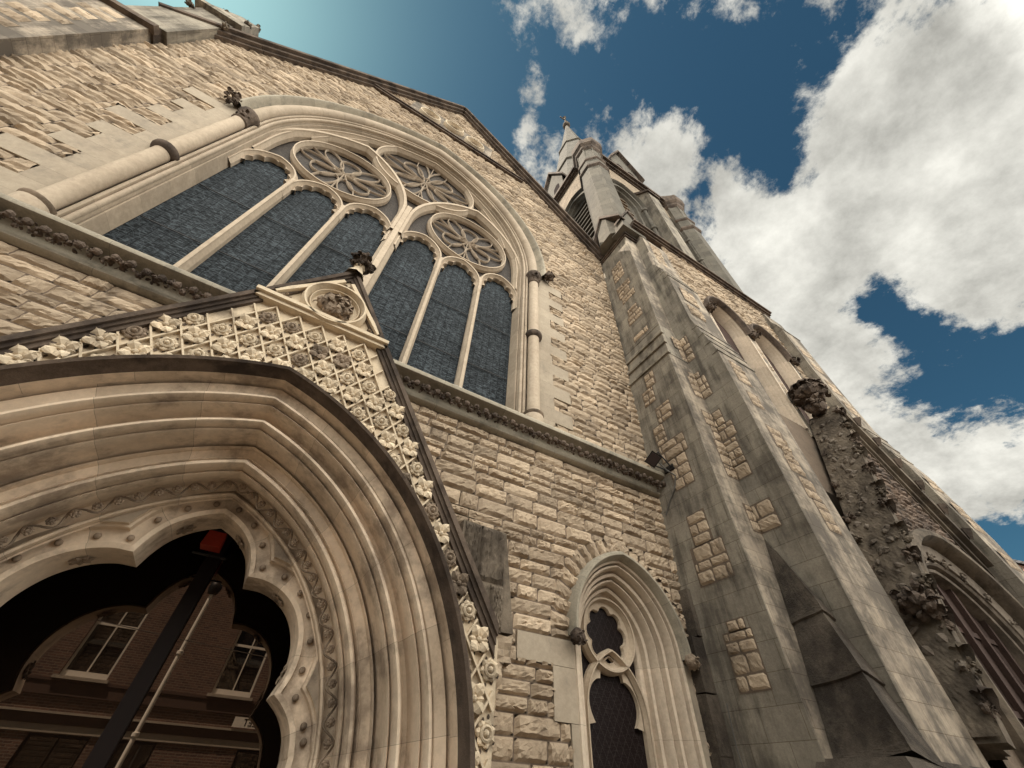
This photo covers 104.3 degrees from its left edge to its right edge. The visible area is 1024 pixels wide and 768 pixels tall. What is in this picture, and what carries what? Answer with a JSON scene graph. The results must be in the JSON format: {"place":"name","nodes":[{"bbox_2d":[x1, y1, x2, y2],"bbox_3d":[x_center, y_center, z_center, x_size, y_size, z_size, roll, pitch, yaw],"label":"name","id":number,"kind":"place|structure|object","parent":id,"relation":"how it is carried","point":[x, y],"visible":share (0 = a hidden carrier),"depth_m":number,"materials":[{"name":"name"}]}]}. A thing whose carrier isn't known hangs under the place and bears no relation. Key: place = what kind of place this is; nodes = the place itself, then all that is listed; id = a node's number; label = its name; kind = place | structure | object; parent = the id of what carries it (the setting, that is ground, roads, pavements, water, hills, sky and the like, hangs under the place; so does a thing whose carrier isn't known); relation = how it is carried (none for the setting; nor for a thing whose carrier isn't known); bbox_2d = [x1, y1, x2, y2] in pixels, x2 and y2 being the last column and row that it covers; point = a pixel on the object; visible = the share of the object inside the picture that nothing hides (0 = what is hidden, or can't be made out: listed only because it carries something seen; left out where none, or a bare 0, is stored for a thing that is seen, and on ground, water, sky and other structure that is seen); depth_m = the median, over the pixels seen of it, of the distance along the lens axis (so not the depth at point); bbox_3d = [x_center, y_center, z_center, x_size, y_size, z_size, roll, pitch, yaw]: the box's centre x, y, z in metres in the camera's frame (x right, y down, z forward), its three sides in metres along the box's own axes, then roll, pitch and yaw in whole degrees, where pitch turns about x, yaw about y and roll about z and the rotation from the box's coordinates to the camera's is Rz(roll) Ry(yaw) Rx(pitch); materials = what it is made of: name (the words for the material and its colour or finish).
{"place":"outdoors","nodes":[
{"label":"outdoors","id":0,"kind":"place"},
{"bbox_2d":[0,0,1023,767],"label":"church","id":1,"kind":"structure","parent":0,"point":[398,394],"depth_m":6.32,"materials":[{"name":"stone"}]},
{"bbox_2d":[0,529,290,767],"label":"glazed door","id":2,"kind":"structure","parent":1,"relation":"in","point":[167,660],"depth_m":4.84,"materials":[{"name":"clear glass"}]},
{"bbox_2d":[192,529,227,560],"bbox_3d":[-4.080,1.886,5.863,0.412,1.298,0.220,24,-50,-19],"label":"door lamp","id":3,"kind":"object","parent":1,"relation":"hanging from","point":[213,540],"visible":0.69,"depth_m":5.45,"materials":[{"name":"red glass"}]},
{"bbox_2d":[7,86,554,421],"bbox_3d":[-3.045,-4.997,11.520,9.925,12.460,0.965,24,-50,-19],"label":"great window","id":4,"kind":"structure","parent":1,"relation":"in","point":[281,189],"depth_m":9.94,"materials":[{"name":"stone"}]},
{"bbox_2d":[566,551,706,767],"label":"lancet window","id":5,"kind":"structure","parent":1,"relation":"in","point":[631,645],"depth_m":6.44,"materials":[{"name":"stone"}]},
{"bbox_2d":[644,451,675,514],"bbox_3d":[3.291,2.144,8.869,0.532,1.305,0.562,24,-50,-19],"label":"floodlight","id":6,"kind":"object","parent":1,"relation":"attached to","point":[653,458],"visible":1,"depth_m":9.06,"materials":[{"name":"black metal"}]},
{"bbox_2d":[703,296,807,429],"bbox_3d":[7.980,-1.172,13.714,2.803,6.085,0.832,24,-50,-19],"label":"tower window","id":7,"kind":"structure","parent":1,"relation":"in","point":[733,329],"depth_m":14.49,"materials":[{"name":"stone"}]},
{"bbox_2d":[748,323,812,426],"bbox_3d":[10.174,-0.186,14.539,2.548,6.085,0.819,24,-50,-19],"label":"tower window","id":8,"kind":"structure","parent":1,"relation":"in","point":[775,353],"depth_m":16.01,"materials":[{"name":"stone"}]},
{"bbox_2d":[787,377,1023,767],"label":"tower doorway","id":9,"kind":"structure","parent":1,"relation":"in","point":[968,628],"depth_m":8.69,"materials":[{"name":"stone"}]},
{"bbox_2d":[117,0,1023,560],"label":"sky","id":10,"kind":"structure","parent":0,"point":[855,168],"materials":[{"name":"blue"}]},
{"bbox_2d":[1013,559,1023,570],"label":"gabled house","id":11,"kind":"structure","parent":0,"point":[1020,563],"depth_m":27.43,"materials":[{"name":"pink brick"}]}
]}

